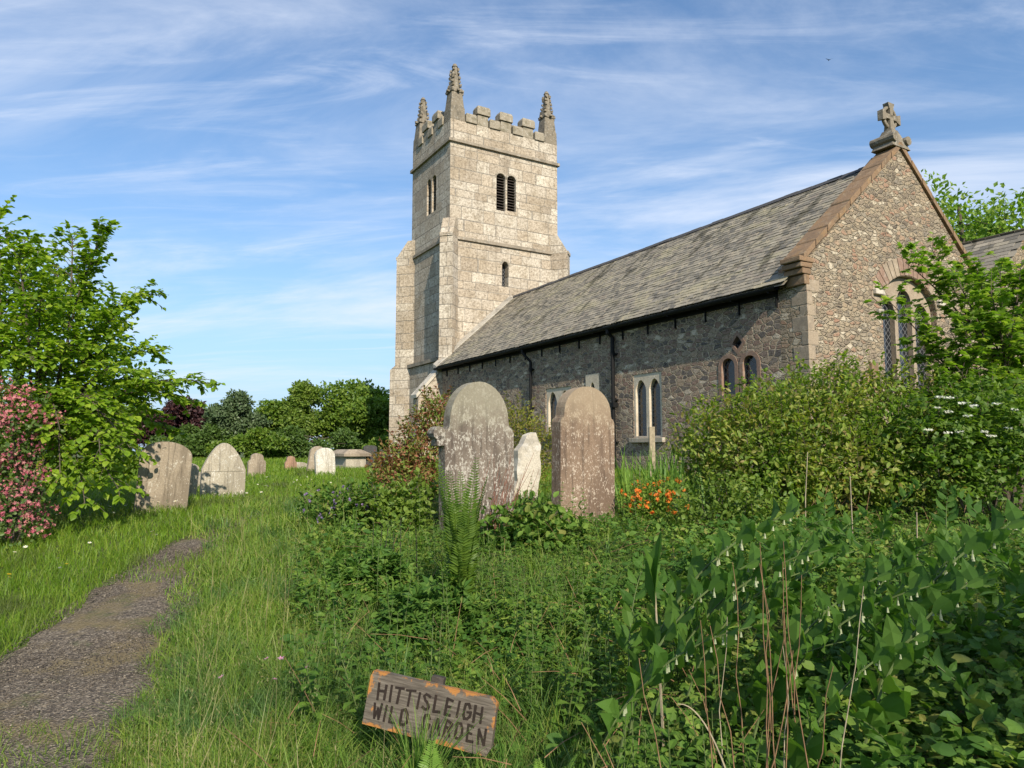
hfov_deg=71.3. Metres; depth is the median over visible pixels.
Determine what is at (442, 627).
nettle
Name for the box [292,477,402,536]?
comfrey clump
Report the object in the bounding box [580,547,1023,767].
lobed ground cover
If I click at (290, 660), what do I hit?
nettle
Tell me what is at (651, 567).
broad leaf shoot
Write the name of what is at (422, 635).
nettle
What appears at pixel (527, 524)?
dock clump
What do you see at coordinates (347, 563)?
hellebore clump
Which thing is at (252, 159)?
sky
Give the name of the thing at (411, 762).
bed grass
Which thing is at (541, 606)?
nettle
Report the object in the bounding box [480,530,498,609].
nettle
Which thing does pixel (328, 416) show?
leafy tree
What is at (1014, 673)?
trefoil ground cover
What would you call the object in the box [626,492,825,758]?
solomons seal
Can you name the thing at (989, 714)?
solomons seal
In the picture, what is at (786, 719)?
dry stalk
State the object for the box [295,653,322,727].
nettle
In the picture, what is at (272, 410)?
leafy tree
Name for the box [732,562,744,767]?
dry stalk
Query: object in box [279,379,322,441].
slender tree
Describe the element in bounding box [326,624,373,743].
nettle
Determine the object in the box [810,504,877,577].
solomons seal
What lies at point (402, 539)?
nettle
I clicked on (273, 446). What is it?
hedge bush
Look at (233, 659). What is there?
seeding grass
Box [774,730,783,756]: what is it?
nettle
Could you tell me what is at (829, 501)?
solomons seal
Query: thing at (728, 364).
window
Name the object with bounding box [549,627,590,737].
nettle
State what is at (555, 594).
nettle
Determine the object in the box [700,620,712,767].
dry stalk
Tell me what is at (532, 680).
nettle
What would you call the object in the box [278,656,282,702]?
campion
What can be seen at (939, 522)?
solomons seal
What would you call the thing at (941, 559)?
solomons seal
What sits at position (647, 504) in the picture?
orange flower clump
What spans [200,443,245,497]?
headstone
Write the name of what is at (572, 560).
nettle
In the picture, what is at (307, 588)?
nettle
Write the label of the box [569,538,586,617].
nettle
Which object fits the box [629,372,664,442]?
window
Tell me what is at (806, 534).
solomons seal
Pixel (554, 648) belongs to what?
nettle
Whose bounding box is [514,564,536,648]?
nettle
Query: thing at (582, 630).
nettle
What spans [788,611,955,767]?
solomons seal
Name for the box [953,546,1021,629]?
solomons seal
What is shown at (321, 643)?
nettle
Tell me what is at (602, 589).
nettle
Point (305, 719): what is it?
nettle
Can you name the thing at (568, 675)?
nettle
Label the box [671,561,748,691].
solomons seal
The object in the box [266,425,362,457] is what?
hedge bush
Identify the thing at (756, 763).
nettle
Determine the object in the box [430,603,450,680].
nettle
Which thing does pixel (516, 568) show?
nettle
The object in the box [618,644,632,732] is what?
nettle
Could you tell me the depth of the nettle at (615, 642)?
4.22 m
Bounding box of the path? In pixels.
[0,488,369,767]
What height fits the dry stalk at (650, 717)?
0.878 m
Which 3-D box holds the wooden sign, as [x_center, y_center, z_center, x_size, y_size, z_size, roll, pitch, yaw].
[-0.383,1.618,3.097,0.594,0.665,0.080,6,-12,15]
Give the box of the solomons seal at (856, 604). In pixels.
[840,543,928,735]
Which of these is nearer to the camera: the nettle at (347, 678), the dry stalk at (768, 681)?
the dry stalk at (768, 681)
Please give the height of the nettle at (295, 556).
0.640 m
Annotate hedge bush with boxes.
[3,432,55,457]
[75,427,169,456]
[156,435,208,457]
[204,426,289,458]
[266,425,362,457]
[362,428,388,454]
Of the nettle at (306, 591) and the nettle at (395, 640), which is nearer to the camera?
the nettle at (395, 640)
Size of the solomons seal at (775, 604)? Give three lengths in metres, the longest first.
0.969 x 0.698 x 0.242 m
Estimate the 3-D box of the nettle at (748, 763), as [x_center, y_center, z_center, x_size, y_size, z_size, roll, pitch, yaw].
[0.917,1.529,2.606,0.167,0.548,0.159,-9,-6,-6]
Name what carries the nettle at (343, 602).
on the ground at (366, 629)
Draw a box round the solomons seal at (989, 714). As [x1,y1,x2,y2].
[945,660,1021,767]
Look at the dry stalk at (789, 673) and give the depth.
2.70 m
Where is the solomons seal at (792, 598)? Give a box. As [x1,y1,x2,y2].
[783,586,823,668]
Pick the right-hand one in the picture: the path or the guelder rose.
the guelder rose
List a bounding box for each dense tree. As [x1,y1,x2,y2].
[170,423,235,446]
[338,394,389,444]
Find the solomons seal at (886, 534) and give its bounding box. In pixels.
[872,478,927,545]
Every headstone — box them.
[134,441,191,513]
[188,464,198,498]
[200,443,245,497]
[247,453,265,476]
[284,456,296,468]
[297,462,306,468]
[306,446,322,471]
[314,448,335,474]
[363,445,376,465]
[427,382,514,535]
[514,432,540,497]
[552,387,614,523]
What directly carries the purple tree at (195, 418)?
on the ground at (366, 629)
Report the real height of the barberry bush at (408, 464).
1.925 m
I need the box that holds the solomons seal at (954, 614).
[877,567,1012,697]
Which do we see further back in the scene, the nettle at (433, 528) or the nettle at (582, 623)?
the nettle at (433, 528)
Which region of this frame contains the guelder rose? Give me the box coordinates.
[886,366,1023,526]
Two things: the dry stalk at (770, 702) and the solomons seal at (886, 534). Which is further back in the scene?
the solomons seal at (886, 534)
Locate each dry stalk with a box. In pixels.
[639,660,660,767]
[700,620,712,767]
[710,626,734,767]
[719,631,726,767]
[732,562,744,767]
[759,542,767,767]
[759,563,775,767]
[763,585,771,756]
[765,640,783,767]
[771,652,792,767]
[782,562,787,767]
[782,610,796,731]
[783,541,808,767]
[783,649,788,767]
[794,575,801,721]
[817,666,833,767]
[839,586,863,767]
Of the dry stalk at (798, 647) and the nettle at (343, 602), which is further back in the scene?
the nettle at (343, 602)
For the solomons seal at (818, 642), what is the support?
on the ground at (366, 629)
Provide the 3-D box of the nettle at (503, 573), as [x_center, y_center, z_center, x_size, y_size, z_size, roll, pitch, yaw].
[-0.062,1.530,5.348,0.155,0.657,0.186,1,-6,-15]
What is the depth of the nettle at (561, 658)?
3.98 m
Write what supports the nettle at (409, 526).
on the ground at (366, 629)
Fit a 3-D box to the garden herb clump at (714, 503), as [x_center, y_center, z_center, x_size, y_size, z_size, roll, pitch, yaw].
[2.384,1.362,7.703,1.486,0.860,0.884,0,-5,0]
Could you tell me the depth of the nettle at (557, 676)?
3.96 m
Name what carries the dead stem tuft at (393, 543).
on the ground at (366, 629)
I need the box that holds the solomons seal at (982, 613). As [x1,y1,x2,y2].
[950,572,1023,666]
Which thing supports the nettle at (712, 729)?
on the ground at (366, 629)
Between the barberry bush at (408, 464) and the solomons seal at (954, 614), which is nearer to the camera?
the solomons seal at (954, 614)
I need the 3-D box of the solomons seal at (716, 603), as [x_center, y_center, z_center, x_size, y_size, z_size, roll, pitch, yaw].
[1.021,1.243,3.192,0.883,1.150,0.359,-1,-5,10]
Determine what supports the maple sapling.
on the ground at (366, 629)
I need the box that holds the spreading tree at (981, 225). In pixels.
[921,169,1023,242]
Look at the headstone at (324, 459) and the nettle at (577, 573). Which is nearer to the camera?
the nettle at (577, 573)
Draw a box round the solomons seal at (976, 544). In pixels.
[864,499,1023,699]
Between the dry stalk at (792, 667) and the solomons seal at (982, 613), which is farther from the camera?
the solomons seal at (982, 613)
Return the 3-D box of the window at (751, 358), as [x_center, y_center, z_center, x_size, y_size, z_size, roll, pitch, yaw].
[5.458,-0.219,16.182,0.200,1.060,0.600,3,-6,-30]
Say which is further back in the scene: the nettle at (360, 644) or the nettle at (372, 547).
the nettle at (372, 547)
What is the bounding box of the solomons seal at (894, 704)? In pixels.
[844,557,1003,763]
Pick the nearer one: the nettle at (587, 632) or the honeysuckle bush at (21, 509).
the nettle at (587, 632)
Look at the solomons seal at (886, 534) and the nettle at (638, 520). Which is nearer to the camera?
the solomons seal at (886, 534)
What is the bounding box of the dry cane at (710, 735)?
[678,704,725,767]
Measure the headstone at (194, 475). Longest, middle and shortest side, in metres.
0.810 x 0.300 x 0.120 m
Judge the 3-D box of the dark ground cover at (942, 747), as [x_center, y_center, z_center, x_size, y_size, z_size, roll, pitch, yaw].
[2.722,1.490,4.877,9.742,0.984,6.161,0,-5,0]
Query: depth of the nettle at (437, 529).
7.05 m
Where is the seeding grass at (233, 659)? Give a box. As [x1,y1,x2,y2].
[114,465,387,767]
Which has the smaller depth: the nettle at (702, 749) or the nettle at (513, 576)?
the nettle at (702, 749)
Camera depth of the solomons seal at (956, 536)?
4.98 m
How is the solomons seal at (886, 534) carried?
on the ground at (366, 629)
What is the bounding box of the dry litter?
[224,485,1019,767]
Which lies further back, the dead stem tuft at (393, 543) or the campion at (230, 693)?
the dead stem tuft at (393, 543)
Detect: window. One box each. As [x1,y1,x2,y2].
[542,386,570,437]
[586,373,599,390]
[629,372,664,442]
[718,354,738,399]
[739,351,760,397]
[882,277,933,402]
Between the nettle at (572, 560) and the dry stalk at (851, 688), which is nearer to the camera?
the dry stalk at (851, 688)
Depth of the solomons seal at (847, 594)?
2.99 m
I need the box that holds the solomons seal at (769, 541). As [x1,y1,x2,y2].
[733,525,819,657]
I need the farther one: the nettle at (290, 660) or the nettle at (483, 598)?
the nettle at (483, 598)
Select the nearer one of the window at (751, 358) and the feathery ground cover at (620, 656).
the feathery ground cover at (620, 656)
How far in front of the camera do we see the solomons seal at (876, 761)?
2.36 m
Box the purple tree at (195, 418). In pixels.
[130,395,207,446]
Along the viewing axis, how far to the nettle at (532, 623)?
4.08 m
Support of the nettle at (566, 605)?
on the ground at (366, 629)
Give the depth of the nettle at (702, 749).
2.55 m
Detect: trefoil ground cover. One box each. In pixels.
[257,525,1023,767]
[287,476,1023,632]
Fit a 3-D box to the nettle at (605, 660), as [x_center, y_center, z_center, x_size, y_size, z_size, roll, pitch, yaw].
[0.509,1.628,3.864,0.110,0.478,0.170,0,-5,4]
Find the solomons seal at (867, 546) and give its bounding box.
[803,514,899,584]
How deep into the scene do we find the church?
20.53 m
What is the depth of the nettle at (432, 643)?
3.75 m
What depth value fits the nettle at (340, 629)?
4.22 m
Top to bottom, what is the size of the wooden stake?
1.230 m
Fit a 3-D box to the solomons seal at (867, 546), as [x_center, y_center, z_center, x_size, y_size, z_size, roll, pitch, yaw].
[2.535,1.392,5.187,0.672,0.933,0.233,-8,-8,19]
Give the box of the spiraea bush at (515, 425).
[504,392,552,489]
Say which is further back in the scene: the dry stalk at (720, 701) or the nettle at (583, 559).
the nettle at (583, 559)
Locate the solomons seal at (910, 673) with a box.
[893,583,948,766]
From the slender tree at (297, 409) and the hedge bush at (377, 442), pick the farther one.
the slender tree at (297, 409)
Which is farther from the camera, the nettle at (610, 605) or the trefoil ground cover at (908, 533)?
the trefoil ground cover at (908, 533)
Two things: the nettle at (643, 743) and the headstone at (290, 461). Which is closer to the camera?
the nettle at (643, 743)
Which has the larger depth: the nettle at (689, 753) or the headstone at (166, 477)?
the headstone at (166, 477)
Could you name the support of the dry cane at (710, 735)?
on the ground at (366, 629)
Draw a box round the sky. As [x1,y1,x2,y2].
[0,0,1023,450]
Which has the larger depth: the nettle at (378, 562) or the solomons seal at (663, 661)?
the nettle at (378, 562)
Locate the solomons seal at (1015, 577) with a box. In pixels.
[1008,570,1023,644]
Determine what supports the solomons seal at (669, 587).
on the ground at (366, 629)
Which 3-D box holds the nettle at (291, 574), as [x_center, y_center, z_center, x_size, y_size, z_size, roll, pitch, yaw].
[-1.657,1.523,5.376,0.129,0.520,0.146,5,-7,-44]
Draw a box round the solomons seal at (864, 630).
[820,576,949,762]
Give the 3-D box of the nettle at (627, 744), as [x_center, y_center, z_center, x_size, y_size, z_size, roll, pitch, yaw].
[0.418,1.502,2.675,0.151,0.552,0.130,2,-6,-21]
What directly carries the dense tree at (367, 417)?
on the ground at (366, 629)
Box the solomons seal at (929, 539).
[865,530,946,616]
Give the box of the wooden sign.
[362,669,498,756]
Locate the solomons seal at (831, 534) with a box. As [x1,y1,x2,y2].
[817,527,869,640]
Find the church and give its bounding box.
[389,64,1023,481]
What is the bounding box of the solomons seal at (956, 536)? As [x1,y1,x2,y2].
[926,524,989,594]
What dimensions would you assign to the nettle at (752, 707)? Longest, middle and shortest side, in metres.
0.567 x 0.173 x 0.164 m
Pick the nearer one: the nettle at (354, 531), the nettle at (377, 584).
the nettle at (377, 584)
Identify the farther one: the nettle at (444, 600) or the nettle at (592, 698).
the nettle at (444, 600)
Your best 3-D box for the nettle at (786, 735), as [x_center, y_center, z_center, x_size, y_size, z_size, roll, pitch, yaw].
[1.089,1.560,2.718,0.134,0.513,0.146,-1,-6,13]
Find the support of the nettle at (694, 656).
on the ground at (366, 629)
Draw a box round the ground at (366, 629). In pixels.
[0,451,1023,767]
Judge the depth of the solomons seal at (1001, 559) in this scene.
4.75 m
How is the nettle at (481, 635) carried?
on the ground at (366, 629)
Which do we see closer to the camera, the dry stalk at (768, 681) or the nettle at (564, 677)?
the dry stalk at (768, 681)
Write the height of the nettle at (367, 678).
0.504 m
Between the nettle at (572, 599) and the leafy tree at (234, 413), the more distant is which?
the leafy tree at (234, 413)
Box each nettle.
[282,615,303,711]
[286,529,306,601]
[286,551,299,611]
[291,610,332,723]
[294,629,332,736]
[294,667,311,744]
[295,566,315,614]
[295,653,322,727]
[298,558,317,615]
[308,572,325,632]
[317,548,341,624]
[322,602,360,704]
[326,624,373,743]
[331,615,348,686]
[333,564,355,633]
[339,534,370,596]
[342,565,362,624]
[345,508,360,557]
[351,613,371,683]
[353,629,381,732]
[359,643,375,732]
[365,535,376,596]
[367,536,384,608]
[370,555,383,607]
[379,597,398,669]
[382,570,397,643]
[383,515,394,550]
[383,515,399,551]
[385,609,408,673]
[391,511,403,552]
[391,526,409,586]
[393,565,416,648]
[402,519,413,575]
[404,537,414,563]
[412,553,423,587]
[413,607,429,662]
[414,488,424,537]
[414,550,421,585]
[417,611,445,680]
[421,528,444,581]
[427,511,442,548]
[427,522,440,577]
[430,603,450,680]
[435,520,444,563]
[435,561,454,640]
[436,584,464,683]
[437,606,447,655]
[444,601,467,659]
[471,551,491,634]
[474,535,484,584]
[474,601,490,662]
[475,572,508,636]
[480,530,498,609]
[484,562,503,620]
[491,561,502,602]
[493,511,507,549]
[493,543,513,617]
[494,531,510,599]
[503,555,523,622]
[505,574,524,655]
[508,541,525,608]
[512,543,521,595]
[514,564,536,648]
[515,624,542,719]
[516,635,534,714]
[520,603,546,705]
[521,616,532,658]
[521,649,540,722]
[523,612,541,671]
[526,644,549,716]
[528,542,551,614]
[531,564,561,628]
[532,580,549,648]
[540,618,560,683]
[544,638,569,706]
[547,562,577,649]
[549,584,570,663]
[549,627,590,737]
[550,630,571,715]
[556,650,578,724]
[558,648,575,719]
[559,582,571,633]
[561,569,580,655]
[562,627,593,738]
[567,488,576,536]
[567,542,579,590]
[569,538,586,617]
[573,579,598,670]
[574,553,588,607]
[575,610,587,665]
[578,608,589,652]
[579,488,591,533]
[581,618,599,694]
[583,662,597,736]
[587,553,613,626]
[588,640,605,695]
[589,710,607,767]
[594,627,605,691]
[595,634,620,729]
[596,587,618,658]
[596,588,619,654]
[597,671,613,699]
[597,685,616,750]
[598,613,621,697]
[598,637,614,701]
[608,625,627,688]
[610,708,639,767]
[613,545,625,592]
[617,683,646,767]
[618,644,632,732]
[620,491,626,524]
[621,719,640,767]
[622,583,644,665]
[626,674,652,741]
[631,492,647,550]
[634,710,673,767]
[634,724,657,767]
[637,713,646,760]
[647,678,670,739]
[652,712,688,767]
[668,641,687,694]
[672,639,700,705]
[676,657,689,678]
[683,698,708,767]
[684,608,711,707]
[694,721,715,767]
[704,676,728,745]
[706,708,724,767]
[717,719,741,767]
[735,727,757,767]
[746,693,771,740]
[747,725,771,767]
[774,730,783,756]
[781,721,792,757]
[798,703,833,767]
[812,685,837,767]
[836,757,848,767]
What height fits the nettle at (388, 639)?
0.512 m
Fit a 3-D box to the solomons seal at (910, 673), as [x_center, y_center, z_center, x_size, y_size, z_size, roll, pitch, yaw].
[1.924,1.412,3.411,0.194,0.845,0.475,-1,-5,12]
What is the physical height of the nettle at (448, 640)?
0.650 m
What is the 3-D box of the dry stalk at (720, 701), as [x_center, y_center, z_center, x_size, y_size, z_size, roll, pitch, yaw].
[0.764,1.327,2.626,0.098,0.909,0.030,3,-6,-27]
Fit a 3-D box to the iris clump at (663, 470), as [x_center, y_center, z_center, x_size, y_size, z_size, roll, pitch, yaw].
[1.971,1.223,9.436,2.124,0.978,1.387,0,-5,0]
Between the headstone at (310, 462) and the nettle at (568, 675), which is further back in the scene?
the headstone at (310, 462)
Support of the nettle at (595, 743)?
on the ground at (366, 629)
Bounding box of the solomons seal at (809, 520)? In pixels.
[750,512,827,596]
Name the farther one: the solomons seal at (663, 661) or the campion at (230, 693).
the campion at (230, 693)
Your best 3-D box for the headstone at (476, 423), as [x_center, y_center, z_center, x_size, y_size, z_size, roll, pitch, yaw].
[-0.457,0.973,8.091,1.015,2.000,0.170,1,-4,-30]
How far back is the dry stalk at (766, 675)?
2.39 m
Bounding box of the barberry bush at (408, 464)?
[359,384,451,503]
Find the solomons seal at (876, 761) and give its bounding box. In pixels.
[860,738,915,767]
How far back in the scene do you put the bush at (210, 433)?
41.14 m
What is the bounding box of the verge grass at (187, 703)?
[85,479,478,767]
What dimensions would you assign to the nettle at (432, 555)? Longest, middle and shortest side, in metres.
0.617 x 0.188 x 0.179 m
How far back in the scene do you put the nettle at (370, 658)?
3.61 m
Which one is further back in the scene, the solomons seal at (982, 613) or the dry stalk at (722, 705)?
the solomons seal at (982, 613)
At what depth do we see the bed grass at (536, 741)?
4.13 m
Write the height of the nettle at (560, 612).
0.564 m
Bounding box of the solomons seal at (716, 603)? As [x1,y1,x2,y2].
[646,532,842,762]
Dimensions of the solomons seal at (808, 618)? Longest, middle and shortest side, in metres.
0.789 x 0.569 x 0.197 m
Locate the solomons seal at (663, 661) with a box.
[579,605,774,767]
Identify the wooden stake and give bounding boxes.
[648,427,655,474]
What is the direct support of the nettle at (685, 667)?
on the ground at (366, 629)
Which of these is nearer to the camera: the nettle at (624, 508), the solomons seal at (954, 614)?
the solomons seal at (954, 614)
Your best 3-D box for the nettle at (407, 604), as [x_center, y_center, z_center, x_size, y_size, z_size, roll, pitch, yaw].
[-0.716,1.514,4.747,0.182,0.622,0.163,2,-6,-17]
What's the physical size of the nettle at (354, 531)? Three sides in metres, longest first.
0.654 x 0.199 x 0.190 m
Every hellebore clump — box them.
[310,543,414,607]
[374,572,489,650]
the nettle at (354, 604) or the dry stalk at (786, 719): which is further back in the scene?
the nettle at (354, 604)
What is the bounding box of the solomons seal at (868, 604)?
[752,567,954,766]
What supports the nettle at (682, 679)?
on the ground at (366, 629)
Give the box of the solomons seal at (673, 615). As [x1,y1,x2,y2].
[617,541,783,762]
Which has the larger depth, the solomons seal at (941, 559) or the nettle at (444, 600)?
the nettle at (444, 600)
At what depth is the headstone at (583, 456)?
8.56 m
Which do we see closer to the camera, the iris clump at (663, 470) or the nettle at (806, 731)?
the nettle at (806, 731)
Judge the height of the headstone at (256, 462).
0.830 m
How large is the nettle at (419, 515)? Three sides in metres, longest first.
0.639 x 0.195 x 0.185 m
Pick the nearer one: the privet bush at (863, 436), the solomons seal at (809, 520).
the solomons seal at (809, 520)
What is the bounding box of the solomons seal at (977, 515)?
[940,480,1009,552]
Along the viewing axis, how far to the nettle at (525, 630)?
4.64 m
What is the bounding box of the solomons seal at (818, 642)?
[711,623,852,766]
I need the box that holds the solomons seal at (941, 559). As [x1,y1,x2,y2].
[899,539,964,681]
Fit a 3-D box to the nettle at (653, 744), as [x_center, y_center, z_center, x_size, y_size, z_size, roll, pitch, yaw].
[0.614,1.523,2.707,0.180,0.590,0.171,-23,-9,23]
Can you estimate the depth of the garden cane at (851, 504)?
6.92 m
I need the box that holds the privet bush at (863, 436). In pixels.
[658,347,1022,527]
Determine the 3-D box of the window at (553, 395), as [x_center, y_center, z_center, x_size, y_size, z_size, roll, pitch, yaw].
[1.529,0.911,22.773,0.350,1.591,1.640,3,-6,-30]
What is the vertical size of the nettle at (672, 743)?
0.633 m
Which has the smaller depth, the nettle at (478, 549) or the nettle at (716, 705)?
the nettle at (716, 705)
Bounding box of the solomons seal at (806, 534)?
[766,526,822,635]
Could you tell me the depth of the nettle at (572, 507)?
7.64 m
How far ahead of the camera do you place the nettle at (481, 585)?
5.11 m
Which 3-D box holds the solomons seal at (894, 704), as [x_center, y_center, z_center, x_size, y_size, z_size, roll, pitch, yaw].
[1.632,1.252,2.815,0.822,1.070,0.334,2,-6,-20]
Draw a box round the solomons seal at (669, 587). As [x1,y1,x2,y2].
[633,553,712,702]
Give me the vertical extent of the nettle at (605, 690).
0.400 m
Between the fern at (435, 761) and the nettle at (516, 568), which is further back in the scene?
the nettle at (516, 568)
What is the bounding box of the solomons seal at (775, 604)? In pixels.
[743,538,864,679]
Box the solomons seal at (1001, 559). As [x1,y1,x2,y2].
[946,531,1023,582]
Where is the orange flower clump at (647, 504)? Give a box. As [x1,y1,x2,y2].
[616,471,698,525]
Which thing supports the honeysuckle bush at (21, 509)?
on the ground at (366, 629)
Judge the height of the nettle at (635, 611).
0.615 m
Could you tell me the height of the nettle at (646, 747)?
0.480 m
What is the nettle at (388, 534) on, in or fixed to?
on the ground at (366, 629)
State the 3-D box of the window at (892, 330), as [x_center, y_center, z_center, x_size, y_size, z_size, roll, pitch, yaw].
[9.319,-1.045,16.858,2.440,2.990,0.440,3,-6,-30]
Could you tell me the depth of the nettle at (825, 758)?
2.84 m
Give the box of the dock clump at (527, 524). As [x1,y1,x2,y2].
[477,489,595,556]
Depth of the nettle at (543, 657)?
3.94 m
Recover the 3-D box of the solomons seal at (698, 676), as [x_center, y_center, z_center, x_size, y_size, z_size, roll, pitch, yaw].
[1.115,1.351,3.486,0.698,0.969,0.242,1,-6,-10]
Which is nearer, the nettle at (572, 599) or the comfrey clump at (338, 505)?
the nettle at (572, 599)
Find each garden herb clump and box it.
[347,467,438,538]
[665,470,805,539]
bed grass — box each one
[230,486,1023,767]
[323,693,538,767]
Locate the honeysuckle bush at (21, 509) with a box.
[0,370,70,551]
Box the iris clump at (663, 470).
[614,443,740,517]
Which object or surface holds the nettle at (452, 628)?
on the ground at (366, 629)
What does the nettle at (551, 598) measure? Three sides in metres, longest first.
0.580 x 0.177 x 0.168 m
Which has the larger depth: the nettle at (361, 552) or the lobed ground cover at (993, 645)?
the nettle at (361, 552)
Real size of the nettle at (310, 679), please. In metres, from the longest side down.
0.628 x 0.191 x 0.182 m
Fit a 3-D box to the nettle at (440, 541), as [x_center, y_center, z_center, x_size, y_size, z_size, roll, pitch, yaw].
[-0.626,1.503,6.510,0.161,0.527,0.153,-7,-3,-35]
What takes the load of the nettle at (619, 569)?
on the ground at (366, 629)
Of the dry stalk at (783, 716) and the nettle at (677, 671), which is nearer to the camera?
the dry stalk at (783, 716)
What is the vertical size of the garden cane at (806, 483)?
1.010 m
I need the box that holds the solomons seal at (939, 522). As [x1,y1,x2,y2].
[929,491,960,562]
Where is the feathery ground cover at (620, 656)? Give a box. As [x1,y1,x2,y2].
[345,508,983,715]
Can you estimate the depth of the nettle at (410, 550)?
6.00 m
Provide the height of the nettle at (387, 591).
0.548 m
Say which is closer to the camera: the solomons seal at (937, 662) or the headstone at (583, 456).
the solomons seal at (937, 662)
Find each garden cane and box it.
[805,452,807,521]
[850,476,852,532]
[916,512,917,558]
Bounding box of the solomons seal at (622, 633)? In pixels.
[612,557,646,665]
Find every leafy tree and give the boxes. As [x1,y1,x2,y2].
[0,195,225,522]
[65,404,152,445]
[201,388,272,455]
[253,398,286,433]
[310,377,389,449]
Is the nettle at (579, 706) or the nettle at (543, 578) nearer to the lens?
the nettle at (579, 706)
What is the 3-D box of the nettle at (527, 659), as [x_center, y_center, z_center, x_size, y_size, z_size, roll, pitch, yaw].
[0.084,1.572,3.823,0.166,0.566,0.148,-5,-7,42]
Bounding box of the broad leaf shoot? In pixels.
[644,532,664,746]
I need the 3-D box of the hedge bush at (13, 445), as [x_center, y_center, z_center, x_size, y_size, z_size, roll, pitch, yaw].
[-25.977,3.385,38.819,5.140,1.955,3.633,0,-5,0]
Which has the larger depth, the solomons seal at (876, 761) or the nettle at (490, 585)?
the nettle at (490, 585)
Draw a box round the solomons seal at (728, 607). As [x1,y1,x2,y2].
[702,529,803,733]
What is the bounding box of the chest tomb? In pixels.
[334,449,370,467]
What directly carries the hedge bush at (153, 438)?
on the ground at (366, 629)
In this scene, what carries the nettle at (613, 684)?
on the ground at (366, 629)
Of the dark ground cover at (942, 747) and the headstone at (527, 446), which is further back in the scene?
the headstone at (527, 446)
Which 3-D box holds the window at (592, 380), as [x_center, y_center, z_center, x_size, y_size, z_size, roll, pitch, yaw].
[2.453,0.130,21.236,0.160,0.850,0.660,3,-6,-30]
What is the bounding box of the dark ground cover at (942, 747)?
[280,506,1023,767]
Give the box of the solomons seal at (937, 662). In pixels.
[867,618,1006,737]
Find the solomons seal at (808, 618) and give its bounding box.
[768,604,817,715]
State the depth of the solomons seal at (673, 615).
3.17 m
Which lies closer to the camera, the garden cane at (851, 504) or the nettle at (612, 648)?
the nettle at (612, 648)
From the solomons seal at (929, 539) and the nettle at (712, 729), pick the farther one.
the solomons seal at (929, 539)
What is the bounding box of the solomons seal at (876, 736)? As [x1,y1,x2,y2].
[835,703,921,767]
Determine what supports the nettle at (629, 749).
on the ground at (366, 629)
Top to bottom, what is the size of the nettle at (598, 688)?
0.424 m
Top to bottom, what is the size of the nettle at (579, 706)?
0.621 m
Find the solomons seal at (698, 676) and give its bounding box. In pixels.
[683,557,811,710]
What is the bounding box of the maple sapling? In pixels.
[863,231,1023,509]
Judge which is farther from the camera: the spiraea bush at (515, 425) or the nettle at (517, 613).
the spiraea bush at (515, 425)
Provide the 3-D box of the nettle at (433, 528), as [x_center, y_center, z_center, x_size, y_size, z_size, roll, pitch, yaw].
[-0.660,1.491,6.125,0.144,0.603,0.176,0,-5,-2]
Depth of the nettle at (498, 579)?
5.75 m
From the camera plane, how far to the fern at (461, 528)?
5.15 m
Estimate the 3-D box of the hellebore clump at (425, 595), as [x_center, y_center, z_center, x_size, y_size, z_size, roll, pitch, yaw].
[-0.557,1.612,5.037,0.835,0.569,0.690,0,-5,0]
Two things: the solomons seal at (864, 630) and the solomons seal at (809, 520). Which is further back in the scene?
the solomons seal at (809, 520)
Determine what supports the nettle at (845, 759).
on the ground at (366, 629)
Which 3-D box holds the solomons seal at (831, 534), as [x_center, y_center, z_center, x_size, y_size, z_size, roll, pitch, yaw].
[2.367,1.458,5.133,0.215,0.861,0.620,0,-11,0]
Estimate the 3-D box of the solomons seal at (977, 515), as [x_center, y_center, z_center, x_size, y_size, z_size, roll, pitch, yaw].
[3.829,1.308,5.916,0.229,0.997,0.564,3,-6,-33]
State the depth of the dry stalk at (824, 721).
2.43 m
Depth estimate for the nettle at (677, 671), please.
4.19 m
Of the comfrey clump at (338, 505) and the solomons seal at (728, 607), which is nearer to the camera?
the solomons seal at (728, 607)
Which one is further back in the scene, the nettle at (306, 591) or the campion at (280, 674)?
the nettle at (306, 591)
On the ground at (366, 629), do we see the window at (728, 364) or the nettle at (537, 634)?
the nettle at (537, 634)
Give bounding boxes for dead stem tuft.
[373,522,417,576]
[474,453,539,538]
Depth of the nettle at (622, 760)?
2.73 m
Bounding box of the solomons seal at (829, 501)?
[813,489,836,601]
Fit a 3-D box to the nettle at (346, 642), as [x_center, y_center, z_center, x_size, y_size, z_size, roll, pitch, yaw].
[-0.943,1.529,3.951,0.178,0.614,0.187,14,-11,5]
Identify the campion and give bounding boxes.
[218,675,244,719]
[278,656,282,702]
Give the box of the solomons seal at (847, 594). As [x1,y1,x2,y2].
[749,552,917,746]
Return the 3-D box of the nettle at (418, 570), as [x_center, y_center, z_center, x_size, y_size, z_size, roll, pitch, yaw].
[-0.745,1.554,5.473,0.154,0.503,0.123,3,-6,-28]
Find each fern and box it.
[401,740,453,767]
[436,456,488,612]
[526,754,578,767]
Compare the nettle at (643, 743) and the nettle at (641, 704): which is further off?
the nettle at (641, 704)

